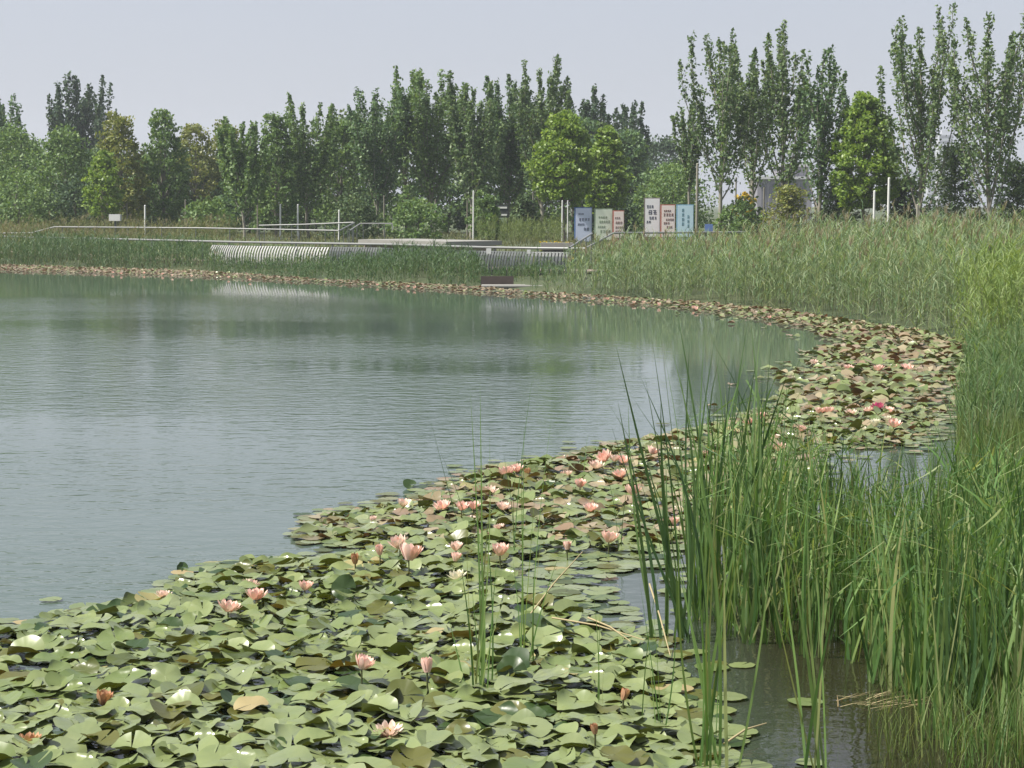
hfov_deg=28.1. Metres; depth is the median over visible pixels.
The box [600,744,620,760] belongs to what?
lily pad
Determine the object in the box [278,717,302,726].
lily pad
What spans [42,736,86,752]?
lily pad
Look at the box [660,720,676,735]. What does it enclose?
lily pad
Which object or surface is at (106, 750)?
lily pad
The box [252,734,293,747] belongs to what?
lily pad
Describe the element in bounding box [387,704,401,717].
lily pad
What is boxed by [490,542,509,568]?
water lily
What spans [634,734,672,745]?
lily pad
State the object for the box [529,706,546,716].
lily pad
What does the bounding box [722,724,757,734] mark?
lily pad
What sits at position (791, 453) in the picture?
cattail
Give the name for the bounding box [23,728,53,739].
lily pad
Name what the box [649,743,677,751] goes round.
lily pad
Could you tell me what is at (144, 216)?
white stake
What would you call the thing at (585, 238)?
handrail
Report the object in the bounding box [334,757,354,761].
lily pad
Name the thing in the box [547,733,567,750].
lily pad
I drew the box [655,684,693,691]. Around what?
lily pad
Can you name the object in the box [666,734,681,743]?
lily pad
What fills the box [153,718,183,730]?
lily pad
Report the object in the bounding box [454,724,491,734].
lily pad
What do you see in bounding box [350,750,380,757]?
lily pad
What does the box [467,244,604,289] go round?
reeds
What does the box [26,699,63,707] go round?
lily pad
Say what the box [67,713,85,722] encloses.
lily pad
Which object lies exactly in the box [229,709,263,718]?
lily pad
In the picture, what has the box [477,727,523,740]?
lily pad
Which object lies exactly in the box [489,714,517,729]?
lily pad
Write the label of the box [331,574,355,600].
lily pad
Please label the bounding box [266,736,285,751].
lily pad
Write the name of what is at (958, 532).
cattail
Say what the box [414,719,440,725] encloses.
lily pad
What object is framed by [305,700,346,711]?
lily pad
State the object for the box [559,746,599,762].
lily pad
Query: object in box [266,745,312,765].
lily pad
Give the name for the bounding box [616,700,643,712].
lily pad
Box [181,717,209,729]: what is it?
lily pad
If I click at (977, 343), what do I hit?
reeds
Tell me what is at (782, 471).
cattail
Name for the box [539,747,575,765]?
lily pad
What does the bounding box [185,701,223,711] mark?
lily pad
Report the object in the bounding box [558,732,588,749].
lily pad
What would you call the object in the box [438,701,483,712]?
lily pad
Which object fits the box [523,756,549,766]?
lily pad
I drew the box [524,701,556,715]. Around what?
lily pad
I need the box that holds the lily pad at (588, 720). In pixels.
[580,716,608,725]
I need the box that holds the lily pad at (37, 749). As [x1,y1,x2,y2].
[16,745,56,755]
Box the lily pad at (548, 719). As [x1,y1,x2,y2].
[540,717,553,721]
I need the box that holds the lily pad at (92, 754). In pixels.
[66,751,97,758]
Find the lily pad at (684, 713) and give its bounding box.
[666,707,704,719]
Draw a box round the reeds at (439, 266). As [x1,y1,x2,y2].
[0,227,578,285]
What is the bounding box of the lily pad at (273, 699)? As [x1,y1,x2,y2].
[250,693,283,706]
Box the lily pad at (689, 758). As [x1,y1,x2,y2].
[676,755,692,767]
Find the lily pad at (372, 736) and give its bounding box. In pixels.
[363,732,378,738]
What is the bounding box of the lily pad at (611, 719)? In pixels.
[599,713,643,725]
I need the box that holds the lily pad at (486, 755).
[462,743,498,761]
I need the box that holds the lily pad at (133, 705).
[118,702,142,715]
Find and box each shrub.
[0,137,68,228]
[0,156,39,226]
[0,169,60,234]
[38,173,111,234]
[43,150,107,230]
[67,143,135,228]
[108,192,165,235]
[117,149,148,229]
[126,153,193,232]
[137,145,221,229]
[178,195,240,239]
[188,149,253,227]
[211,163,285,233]
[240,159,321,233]
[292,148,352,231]
[317,191,384,238]
[381,197,448,238]
[464,189,502,239]
[505,193,542,237]
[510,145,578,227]
[573,188,643,234]
[627,162,718,235]
[630,159,706,231]
[712,191,767,240]
[732,191,756,217]
[753,183,822,239]
[804,186,867,238]
[878,176,930,239]
[904,140,993,237]
[976,158,1023,231]
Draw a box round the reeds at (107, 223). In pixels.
[0,211,244,260]
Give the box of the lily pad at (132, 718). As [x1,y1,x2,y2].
[111,714,140,723]
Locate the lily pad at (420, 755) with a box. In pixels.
[391,745,434,767]
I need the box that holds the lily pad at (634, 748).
[606,745,641,762]
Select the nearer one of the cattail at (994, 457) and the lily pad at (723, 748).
the lily pad at (723, 748)
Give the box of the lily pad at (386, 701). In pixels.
[361,695,397,712]
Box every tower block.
[884,171,906,206]
[925,145,934,205]
[935,130,953,206]
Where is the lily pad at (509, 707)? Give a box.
[474,701,518,725]
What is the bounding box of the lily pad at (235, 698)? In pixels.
[210,694,247,705]
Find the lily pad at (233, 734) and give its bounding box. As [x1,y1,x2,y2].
[227,728,254,736]
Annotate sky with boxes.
[0,0,1023,206]
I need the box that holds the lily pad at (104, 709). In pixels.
[71,702,113,714]
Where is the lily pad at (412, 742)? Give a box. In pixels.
[383,737,420,751]
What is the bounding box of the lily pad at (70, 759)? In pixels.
[56,752,92,767]
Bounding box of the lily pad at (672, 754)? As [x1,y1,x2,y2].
[656,748,685,758]
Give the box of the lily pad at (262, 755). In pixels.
[253,749,269,761]
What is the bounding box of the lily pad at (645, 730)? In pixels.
[627,725,653,733]
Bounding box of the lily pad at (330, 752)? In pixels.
[321,749,352,756]
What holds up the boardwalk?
on the ground at (692, 297)
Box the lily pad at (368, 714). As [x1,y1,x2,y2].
[354,711,376,717]
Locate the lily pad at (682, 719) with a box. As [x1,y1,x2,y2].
[677,716,702,724]
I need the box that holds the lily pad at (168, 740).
[153,736,179,745]
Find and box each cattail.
[429,415,464,519]
[449,394,503,687]
[502,377,532,556]
[512,417,559,660]
[589,601,604,702]
[603,460,629,549]
[608,394,746,625]
[610,342,705,642]
[634,394,788,639]
[640,567,675,728]
[658,428,752,600]
[661,314,733,622]
[667,379,787,551]
[667,393,755,593]
[668,346,773,767]
[670,360,781,569]
[670,379,799,594]
[670,420,822,616]
[672,387,800,560]
[695,359,795,578]
[703,422,831,589]
[704,338,805,545]
[704,438,850,644]
[708,417,802,567]
[708,464,849,657]
[712,376,827,484]
[712,393,817,619]
[723,410,845,580]
[725,309,810,624]
[725,364,817,480]
[725,434,893,647]
[726,459,867,641]
[727,415,838,615]
[731,379,847,587]
[741,457,839,609]
[742,435,803,594]
[746,393,883,518]
[746,494,851,614]
[746,498,878,640]
[761,427,836,598]
[761,448,840,549]
[762,444,826,547]
[763,491,843,608]
[764,416,842,560]
[764,493,868,619]
[765,428,907,548]
[769,507,860,767]
[770,428,827,582]
[772,416,822,521]
[775,453,899,584]
[779,499,907,649]
[780,420,831,546]
[782,415,832,553]
[783,420,831,522]
[785,425,888,531]
[787,421,870,582]
[787,446,914,569]
[789,466,855,624]
[792,448,879,610]
[795,488,910,597]
[796,460,898,560]
[800,454,867,560]
[803,427,889,563]
[805,444,854,559]
[809,439,860,577]
[809,513,933,629]
[811,468,969,647]
[814,429,862,514]
[815,450,910,520]
[819,473,939,542]
[827,451,877,525]
[827,516,888,644]
[829,499,970,654]
[830,459,902,594]
[831,472,987,560]
[832,450,887,540]
[832,495,938,628]
[832,498,978,655]
[833,537,942,675]
[835,488,1009,641]
[836,528,918,656]
[838,510,934,627]
[840,490,950,564]
[840,494,943,696]
[842,510,959,625]
[842,542,900,684]
[843,455,905,582]
[843,482,952,578]
[843,485,924,663]
[846,486,920,596]
[847,479,931,607]
[848,418,901,527]
[848,444,901,546]
[850,446,924,528]
[850,450,943,547]
[853,482,937,594]
[856,483,1008,704]
[860,434,978,565]
[865,480,953,541]
[865,490,926,584]
[867,447,974,557]
[870,570,965,705]
[871,435,977,585]
[876,450,965,507]
[879,436,925,548]
[880,447,963,521]
[881,415,1023,580]
[881,450,932,518]
[882,524,1023,689]
[883,388,1022,515]
[884,428,1003,510]
[886,448,1022,680]
[886,449,933,522]
[888,408,1015,517]
[889,469,950,537]
[890,500,979,657]
[895,456,974,619]
[897,449,1021,633]
[900,533,1023,711]
[904,423,981,544]
[904,434,987,740]
[904,490,972,551]
[905,459,1006,520]
[906,458,1023,651]
[907,487,1020,592]
[908,449,1013,573]
[909,479,1023,694]
[913,437,1023,636]
[913,439,944,623]
[916,483,1014,668]
[917,421,1007,546]
[924,455,1021,596]
[924,479,1011,599]
[925,429,966,514]
[926,431,1012,492]
[927,439,1015,574]
[929,507,1023,689]
[933,418,1017,550]
[933,423,984,541]
[933,479,1017,576]
[935,432,1023,506]
[942,414,1023,561]
[944,456,1023,726]
[945,418,1023,556]
[952,442,1023,703]
[954,498,1023,659]
[956,425,1023,553]
[959,431,1017,529]
[960,451,1022,549]
[961,387,1023,520]
[961,419,1023,570]
[962,427,1023,513]
[964,468,1023,641]
[966,419,1022,498]
[967,479,1023,682]
[968,533,1023,677]
[969,428,1023,625]
[975,434,1023,624]
[978,460,1023,620]
[992,429,1020,551]
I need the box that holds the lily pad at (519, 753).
[498,748,530,758]
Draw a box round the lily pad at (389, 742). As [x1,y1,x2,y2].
[384,739,408,750]
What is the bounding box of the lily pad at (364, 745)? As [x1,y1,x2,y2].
[348,741,384,747]
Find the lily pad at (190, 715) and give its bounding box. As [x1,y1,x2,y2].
[185,712,212,718]
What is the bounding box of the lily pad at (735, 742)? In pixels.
[716,738,742,746]
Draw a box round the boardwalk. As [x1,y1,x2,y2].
[17,252,603,274]
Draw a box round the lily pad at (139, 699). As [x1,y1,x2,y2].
[129,697,164,705]
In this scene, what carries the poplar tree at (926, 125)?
on the ground at (692, 297)
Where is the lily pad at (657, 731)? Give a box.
[646,728,667,741]
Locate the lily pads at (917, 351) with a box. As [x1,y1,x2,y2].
[0,264,967,406]
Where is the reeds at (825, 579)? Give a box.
[696,445,1023,706]
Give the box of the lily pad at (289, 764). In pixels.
[281,761,310,767]
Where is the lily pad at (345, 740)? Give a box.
[340,735,367,749]
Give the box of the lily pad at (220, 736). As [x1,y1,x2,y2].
[214,729,238,740]
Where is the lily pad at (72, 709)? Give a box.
[67,704,93,713]
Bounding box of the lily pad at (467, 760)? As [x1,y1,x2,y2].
[451,752,476,763]
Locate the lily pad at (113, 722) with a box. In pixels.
[96,718,122,724]
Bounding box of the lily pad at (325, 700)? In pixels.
[320,694,364,708]
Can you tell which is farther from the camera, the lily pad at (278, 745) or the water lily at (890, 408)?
the water lily at (890, 408)
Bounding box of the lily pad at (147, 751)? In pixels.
[137,746,178,761]
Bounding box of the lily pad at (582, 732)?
[557,727,586,737]
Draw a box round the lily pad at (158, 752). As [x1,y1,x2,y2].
[154,741,193,757]
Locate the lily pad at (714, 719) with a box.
[712,717,729,727]
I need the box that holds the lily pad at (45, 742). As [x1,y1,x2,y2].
[40,738,53,744]
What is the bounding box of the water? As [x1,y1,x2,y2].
[0,266,1023,767]
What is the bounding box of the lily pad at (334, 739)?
[309,731,338,745]
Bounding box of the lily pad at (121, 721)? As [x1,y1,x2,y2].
[111,713,140,724]
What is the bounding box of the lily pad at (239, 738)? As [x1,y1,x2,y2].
[224,733,254,745]
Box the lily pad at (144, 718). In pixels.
[139,710,178,722]
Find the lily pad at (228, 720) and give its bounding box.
[209,717,232,721]
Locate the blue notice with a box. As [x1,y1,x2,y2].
[705,224,712,230]
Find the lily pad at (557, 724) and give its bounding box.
[553,721,569,727]
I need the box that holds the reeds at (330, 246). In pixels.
[298,236,391,260]
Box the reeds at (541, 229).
[474,213,566,243]
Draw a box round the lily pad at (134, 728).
[122,724,168,733]
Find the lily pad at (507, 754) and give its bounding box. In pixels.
[498,750,515,760]
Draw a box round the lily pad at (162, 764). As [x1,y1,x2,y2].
[144,754,181,767]
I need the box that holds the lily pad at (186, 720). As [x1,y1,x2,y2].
[161,714,190,727]
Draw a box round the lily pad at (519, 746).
[504,734,533,748]
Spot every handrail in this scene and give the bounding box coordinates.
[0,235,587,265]
[3,226,339,246]
[259,222,352,241]
[339,222,354,250]
[349,223,392,250]
[569,233,592,273]
[586,231,744,279]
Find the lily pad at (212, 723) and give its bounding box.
[189,717,220,727]
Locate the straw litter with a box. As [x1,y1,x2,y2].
[837,689,929,708]
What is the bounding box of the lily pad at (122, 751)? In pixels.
[94,740,132,754]
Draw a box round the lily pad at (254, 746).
[242,743,265,750]
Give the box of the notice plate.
[486,248,490,253]
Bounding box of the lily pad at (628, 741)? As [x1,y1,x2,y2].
[589,735,635,747]
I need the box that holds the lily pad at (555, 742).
[540,736,588,746]
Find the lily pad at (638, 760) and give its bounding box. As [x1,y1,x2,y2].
[608,750,649,765]
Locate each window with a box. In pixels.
[761,183,766,211]
[769,183,774,211]
[800,183,805,209]
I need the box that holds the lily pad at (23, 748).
[7,737,43,756]
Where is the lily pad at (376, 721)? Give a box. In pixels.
[367,717,411,728]
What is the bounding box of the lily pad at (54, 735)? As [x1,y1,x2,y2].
[38,731,66,738]
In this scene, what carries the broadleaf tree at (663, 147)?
on the ground at (692, 297)
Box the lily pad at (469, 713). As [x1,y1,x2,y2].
[452,710,475,719]
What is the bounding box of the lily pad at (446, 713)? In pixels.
[440,710,472,717]
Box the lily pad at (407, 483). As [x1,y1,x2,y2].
[403,479,415,488]
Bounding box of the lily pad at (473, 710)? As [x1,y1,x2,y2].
[461,701,492,711]
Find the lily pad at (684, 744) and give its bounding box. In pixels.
[671,742,700,749]
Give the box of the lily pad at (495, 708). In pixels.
[488,700,525,715]
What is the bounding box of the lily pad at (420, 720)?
[407,712,436,724]
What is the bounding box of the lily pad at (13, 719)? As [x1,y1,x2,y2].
[0,713,24,722]
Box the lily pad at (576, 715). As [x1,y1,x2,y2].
[562,712,586,720]
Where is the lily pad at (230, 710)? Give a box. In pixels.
[227,706,248,719]
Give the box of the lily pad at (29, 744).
[14,733,51,747]
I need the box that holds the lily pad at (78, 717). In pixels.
[74,712,118,725]
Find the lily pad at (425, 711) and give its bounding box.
[399,704,438,718]
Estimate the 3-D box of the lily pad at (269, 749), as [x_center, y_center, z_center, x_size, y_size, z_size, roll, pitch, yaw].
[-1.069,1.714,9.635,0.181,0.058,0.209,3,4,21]
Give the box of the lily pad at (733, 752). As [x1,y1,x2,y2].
[696,748,739,756]
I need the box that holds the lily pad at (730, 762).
[687,756,733,767]
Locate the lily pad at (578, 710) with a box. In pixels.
[559,708,603,720]
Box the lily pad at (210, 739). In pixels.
[175,734,218,762]
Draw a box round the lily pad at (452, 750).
[439,743,479,752]
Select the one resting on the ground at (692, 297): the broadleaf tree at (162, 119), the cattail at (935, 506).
the broadleaf tree at (162, 119)
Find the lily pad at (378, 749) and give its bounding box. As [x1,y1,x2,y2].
[368,743,405,752]
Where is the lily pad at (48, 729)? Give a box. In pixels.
[41,725,52,738]
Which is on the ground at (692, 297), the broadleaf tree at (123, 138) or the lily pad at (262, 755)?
the broadleaf tree at (123, 138)
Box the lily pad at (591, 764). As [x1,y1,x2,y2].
[555,761,595,767]
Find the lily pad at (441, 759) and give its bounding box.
[431,751,457,764]
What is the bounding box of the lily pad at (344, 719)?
[304,710,350,731]
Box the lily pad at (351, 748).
[326,743,358,754]
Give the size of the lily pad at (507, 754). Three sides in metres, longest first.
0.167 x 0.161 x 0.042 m
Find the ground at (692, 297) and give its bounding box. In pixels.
[0,207,1023,458]
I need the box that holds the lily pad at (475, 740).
[450,735,487,748]
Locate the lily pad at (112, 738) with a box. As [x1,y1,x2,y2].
[80,730,119,745]
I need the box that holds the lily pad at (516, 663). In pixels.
[496,655,526,677]
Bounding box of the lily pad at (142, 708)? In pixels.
[126,702,154,714]
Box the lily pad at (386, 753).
[363,745,393,755]
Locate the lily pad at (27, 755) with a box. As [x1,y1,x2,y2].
[17,748,61,759]
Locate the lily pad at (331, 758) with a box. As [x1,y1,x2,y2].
[307,747,347,763]
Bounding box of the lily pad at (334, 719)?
[328,716,362,727]
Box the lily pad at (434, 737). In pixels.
[413,730,454,747]
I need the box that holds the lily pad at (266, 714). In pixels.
[243,712,276,724]
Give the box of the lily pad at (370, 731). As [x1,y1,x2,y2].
[366,723,389,736]
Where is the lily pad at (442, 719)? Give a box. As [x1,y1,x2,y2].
[433,713,452,724]
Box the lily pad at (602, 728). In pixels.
[596,725,610,734]
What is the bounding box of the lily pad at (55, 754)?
[36,749,70,766]
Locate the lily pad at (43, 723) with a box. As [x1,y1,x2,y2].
[30,719,51,727]
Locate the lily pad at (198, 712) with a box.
[192,705,220,718]
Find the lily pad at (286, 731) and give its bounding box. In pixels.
[274,723,308,746]
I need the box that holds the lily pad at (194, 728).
[189,720,231,735]
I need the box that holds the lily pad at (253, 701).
[233,696,268,710]
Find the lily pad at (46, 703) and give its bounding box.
[29,697,58,711]
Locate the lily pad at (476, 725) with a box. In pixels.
[467,722,480,731]
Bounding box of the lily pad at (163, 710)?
[150,699,191,718]
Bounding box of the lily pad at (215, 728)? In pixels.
[186,726,218,734]
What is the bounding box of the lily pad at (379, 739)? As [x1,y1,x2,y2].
[368,736,393,742]
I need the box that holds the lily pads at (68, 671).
[0,401,956,767]
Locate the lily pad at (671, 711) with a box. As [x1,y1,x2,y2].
[655,707,675,717]
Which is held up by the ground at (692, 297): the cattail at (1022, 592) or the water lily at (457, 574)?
the cattail at (1022, 592)
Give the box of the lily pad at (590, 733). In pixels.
[584,731,596,738]
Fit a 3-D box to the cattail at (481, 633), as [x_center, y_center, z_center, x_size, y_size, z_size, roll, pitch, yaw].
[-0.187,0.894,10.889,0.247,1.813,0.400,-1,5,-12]
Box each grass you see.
[1,229,1017,270]
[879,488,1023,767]
[939,403,1023,512]
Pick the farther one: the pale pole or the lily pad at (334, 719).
the pale pole
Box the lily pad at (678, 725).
[662,721,701,732]
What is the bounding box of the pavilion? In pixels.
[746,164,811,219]
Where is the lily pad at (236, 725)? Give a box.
[214,719,243,730]
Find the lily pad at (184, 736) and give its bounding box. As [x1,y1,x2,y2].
[171,733,198,744]
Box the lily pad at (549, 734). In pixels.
[533,729,566,740]
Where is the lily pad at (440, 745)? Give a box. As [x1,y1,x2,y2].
[421,743,445,748]
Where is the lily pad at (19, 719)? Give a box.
[6,715,46,724]
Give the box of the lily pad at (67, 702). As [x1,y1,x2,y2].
[56,699,71,712]
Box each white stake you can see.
[144,205,145,235]
[279,204,280,238]
[297,204,298,238]
[338,210,339,239]
[472,191,473,239]
[561,200,562,241]
[567,200,567,241]
[873,190,875,237]
[887,178,889,222]
[916,204,918,234]
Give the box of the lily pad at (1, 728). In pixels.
[0,722,20,730]
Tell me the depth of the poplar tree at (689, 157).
106.43 m
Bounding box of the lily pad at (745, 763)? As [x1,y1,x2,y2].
[733,759,772,767]
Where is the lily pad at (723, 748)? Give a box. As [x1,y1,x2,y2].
[695,742,730,751]
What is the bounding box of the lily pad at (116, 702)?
[105,696,129,715]
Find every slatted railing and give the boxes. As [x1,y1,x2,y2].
[210,245,328,267]
[329,247,568,275]
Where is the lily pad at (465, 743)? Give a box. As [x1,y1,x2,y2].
[458,736,496,753]
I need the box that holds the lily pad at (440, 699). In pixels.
[433,695,460,706]
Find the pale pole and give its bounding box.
[695,163,698,240]
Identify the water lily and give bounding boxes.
[19,731,41,740]
[96,689,113,704]
[156,590,171,597]
[218,599,241,621]
[242,578,259,588]
[245,587,267,600]
[299,580,312,593]
[351,553,358,572]
[355,653,374,683]
[373,719,402,736]
[375,543,382,565]
[387,533,405,556]
[397,498,408,507]
[399,542,423,576]
[421,657,432,693]
[432,499,449,510]
[446,569,466,578]
[448,541,462,551]
[451,552,461,570]
[456,501,468,515]
[467,501,480,512]
[484,485,498,494]
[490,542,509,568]
[493,523,504,528]
[496,501,510,512]
[499,466,514,473]
[510,463,522,473]
[560,470,571,475]
[563,541,570,559]
[574,478,586,495]
[583,503,597,510]
[588,460,604,470]
[590,722,597,748]
[595,449,610,465]
[601,530,618,553]
[610,454,617,466]
[612,468,626,477]
[618,455,629,465]
[621,687,629,718]
[624,484,641,494]
[648,445,658,460]
[670,516,678,529]
[797,425,805,431]
[814,407,824,413]
[823,406,833,411]
[845,408,858,420]
[863,406,872,410]
[870,402,883,408]
[870,418,879,426]
[873,365,884,370]
[883,406,893,412]
[883,416,890,421]
[888,417,902,433]
[901,363,913,368]
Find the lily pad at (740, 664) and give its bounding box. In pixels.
[728,662,754,667]
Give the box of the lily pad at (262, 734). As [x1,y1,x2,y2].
[256,723,294,736]
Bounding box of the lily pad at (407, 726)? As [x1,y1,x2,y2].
[394,721,416,731]
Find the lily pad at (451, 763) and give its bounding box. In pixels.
[444,757,473,767]
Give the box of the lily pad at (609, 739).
[586,732,619,746]
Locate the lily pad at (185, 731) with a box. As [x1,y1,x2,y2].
[176,730,195,735]
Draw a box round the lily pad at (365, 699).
[345,689,383,711]
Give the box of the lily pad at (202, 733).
[182,727,216,743]
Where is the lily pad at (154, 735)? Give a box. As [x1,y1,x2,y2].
[134,732,159,739]
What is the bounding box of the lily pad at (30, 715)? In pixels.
[21,710,38,719]
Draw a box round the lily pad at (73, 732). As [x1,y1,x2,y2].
[63,721,101,742]
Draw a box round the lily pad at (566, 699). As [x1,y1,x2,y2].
[557,689,595,709]
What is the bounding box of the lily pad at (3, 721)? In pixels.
[1,718,28,724]
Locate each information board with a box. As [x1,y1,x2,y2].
[574,207,591,241]
[594,208,612,241]
[612,210,623,241]
[644,198,659,240]
[660,204,674,239]
[676,204,693,240]
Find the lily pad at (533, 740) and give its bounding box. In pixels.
[508,736,542,747]
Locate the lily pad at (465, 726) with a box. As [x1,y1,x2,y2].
[445,719,472,734]
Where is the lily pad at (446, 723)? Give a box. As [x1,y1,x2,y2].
[437,720,454,728]
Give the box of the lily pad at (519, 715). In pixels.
[509,708,535,726]
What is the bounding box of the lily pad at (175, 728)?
[152,723,184,740]
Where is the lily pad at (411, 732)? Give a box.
[387,730,416,739]
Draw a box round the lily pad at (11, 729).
[0,722,35,733]
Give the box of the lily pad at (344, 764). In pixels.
[325,757,358,767]
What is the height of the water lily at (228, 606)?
0.306 m
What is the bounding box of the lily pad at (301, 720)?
[287,715,325,724]
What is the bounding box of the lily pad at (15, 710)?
[0,705,29,716]
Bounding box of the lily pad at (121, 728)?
[101,722,135,738]
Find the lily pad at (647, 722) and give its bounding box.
[632,717,676,727]
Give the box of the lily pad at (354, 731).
[326,717,367,737]
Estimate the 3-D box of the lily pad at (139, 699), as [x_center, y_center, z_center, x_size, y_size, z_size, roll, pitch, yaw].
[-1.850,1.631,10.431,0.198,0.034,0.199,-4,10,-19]
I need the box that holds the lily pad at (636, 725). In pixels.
[625,723,656,730]
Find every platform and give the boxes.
[358,239,501,259]
[541,243,572,268]
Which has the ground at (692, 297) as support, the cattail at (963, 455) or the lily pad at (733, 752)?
the cattail at (963, 455)
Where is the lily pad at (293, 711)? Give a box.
[271,706,305,718]
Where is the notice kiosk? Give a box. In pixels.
[496,205,507,235]
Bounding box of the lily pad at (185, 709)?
[180,708,213,713]
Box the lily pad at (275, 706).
[268,703,288,713]
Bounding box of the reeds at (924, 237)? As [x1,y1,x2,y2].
[835,217,1023,291]
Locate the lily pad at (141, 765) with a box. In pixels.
[129,762,151,767]
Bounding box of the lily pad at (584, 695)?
[575,690,598,715]
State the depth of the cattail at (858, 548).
13.15 m
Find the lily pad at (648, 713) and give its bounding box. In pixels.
[620,707,662,722]
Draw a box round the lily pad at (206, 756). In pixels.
[196,745,238,766]
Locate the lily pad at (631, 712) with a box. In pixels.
[626,708,657,717]
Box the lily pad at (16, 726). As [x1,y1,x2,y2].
[0,723,30,743]
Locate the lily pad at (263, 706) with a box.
[241,694,269,708]
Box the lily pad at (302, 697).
[289,691,327,704]
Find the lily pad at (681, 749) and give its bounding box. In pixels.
[672,746,690,752]
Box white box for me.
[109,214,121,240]
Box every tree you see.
[0,93,27,169]
[0,122,70,229]
[18,123,101,228]
[46,71,113,150]
[80,149,125,233]
[88,110,152,226]
[92,103,117,155]
[139,108,193,236]
[173,123,223,224]
[197,119,252,220]
[214,116,275,238]
[253,111,303,236]
[271,92,340,236]
[308,119,375,229]
[312,109,407,231]
[345,117,419,227]
[346,82,413,236]
[370,126,439,229]
[390,63,469,232]
[394,131,485,232]
[436,129,503,229]
[443,70,507,238]
[461,133,535,226]
[473,74,545,234]
[510,54,572,221]
[521,109,596,241]
[526,109,614,231]
[569,83,618,190]
[578,121,644,226]
[583,124,634,213]
[598,100,650,191]
[611,126,652,227]
[631,134,710,205]
[670,99,704,203]
[677,31,755,241]
[726,27,779,221]
[752,19,814,224]
[794,44,850,235]
[822,91,905,228]
[875,2,957,229]
[941,11,1023,229]
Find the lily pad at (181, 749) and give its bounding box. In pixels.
[159,744,190,756]
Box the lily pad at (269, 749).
[264,740,293,754]
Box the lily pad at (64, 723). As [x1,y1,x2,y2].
[53,716,96,729]
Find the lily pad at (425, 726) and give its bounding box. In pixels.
[398,723,438,737]
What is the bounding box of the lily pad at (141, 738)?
[110,730,151,749]
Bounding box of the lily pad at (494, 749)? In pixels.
[488,744,513,752]
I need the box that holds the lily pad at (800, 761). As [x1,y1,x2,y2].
[795,758,824,764]
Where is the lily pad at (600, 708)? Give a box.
[594,701,619,712]
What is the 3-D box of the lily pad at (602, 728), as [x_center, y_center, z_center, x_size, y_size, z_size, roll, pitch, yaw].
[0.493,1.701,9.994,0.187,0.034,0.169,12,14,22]
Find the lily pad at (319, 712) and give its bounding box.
[313,709,342,715]
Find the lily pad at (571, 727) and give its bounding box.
[551,722,577,732]
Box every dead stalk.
[530,552,582,612]
[551,617,643,639]
[587,617,630,641]
[649,583,670,655]
[723,723,766,743]
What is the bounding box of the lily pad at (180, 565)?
[177,562,187,570]
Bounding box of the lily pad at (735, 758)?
[698,754,739,764]
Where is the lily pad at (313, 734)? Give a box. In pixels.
[294,727,332,745]
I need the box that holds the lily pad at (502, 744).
[481,736,515,756]
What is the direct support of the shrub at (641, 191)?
on the ground at (692, 297)
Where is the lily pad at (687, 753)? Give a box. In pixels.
[681,751,722,758]
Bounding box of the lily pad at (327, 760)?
[314,758,342,767]
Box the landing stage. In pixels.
[481,276,541,286]
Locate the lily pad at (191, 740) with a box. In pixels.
[180,736,197,744]
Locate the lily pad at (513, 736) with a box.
[488,734,516,744]
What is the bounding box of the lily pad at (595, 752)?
[580,746,610,763]
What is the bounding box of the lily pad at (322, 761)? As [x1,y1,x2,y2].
[300,759,326,767]
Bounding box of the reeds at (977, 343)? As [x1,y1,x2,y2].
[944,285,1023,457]
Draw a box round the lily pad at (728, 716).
[713,713,731,719]
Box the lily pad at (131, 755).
[125,754,149,764]
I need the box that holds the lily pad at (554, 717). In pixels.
[546,712,559,720]
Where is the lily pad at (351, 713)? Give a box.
[343,710,385,724]
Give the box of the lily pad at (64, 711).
[35,703,72,718]
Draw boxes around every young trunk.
[126,204,127,230]
[257,199,257,237]
[383,196,384,235]
[466,201,467,238]
[735,177,736,240]
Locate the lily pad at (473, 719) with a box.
[465,712,505,730]
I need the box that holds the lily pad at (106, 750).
[87,746,121,758]
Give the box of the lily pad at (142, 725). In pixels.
[124,720,155,726]
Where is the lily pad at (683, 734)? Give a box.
[677,722,718,743]
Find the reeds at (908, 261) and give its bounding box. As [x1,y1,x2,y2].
[541,198,1023,337]
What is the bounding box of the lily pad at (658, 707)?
[649,706,669,709]
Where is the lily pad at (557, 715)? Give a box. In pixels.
[554,712,567,723]
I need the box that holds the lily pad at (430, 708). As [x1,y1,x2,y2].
[421,705,435,714]
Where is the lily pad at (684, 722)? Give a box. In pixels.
[680,720,718,737]
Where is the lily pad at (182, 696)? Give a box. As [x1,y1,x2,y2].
[165,690,202,706]
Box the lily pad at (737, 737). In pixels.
[715,730,750,739]
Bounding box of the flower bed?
[539,240,576,266]
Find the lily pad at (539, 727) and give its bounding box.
[511,717,552,737]
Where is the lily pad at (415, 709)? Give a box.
[379,700,421,720]
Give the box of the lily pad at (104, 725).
[97,722,114,728]
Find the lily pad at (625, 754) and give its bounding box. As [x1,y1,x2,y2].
[599,745,635,763]
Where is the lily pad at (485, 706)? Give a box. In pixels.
[464,704,490,711]
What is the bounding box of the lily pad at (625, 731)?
[603,724,645,742]
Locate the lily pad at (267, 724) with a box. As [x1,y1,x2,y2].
[242,717,278,734]
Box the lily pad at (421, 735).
[417,730,454,749]
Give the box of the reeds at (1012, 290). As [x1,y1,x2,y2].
[942,220,1023,346]
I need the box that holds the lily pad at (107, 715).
[92,712,124,722]
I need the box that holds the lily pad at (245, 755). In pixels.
[219,745,255,767]
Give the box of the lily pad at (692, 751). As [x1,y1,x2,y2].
[688,747,718,753]
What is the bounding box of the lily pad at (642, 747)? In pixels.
[631,732,667,750]
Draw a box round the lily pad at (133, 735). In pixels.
[122,729,150,739]

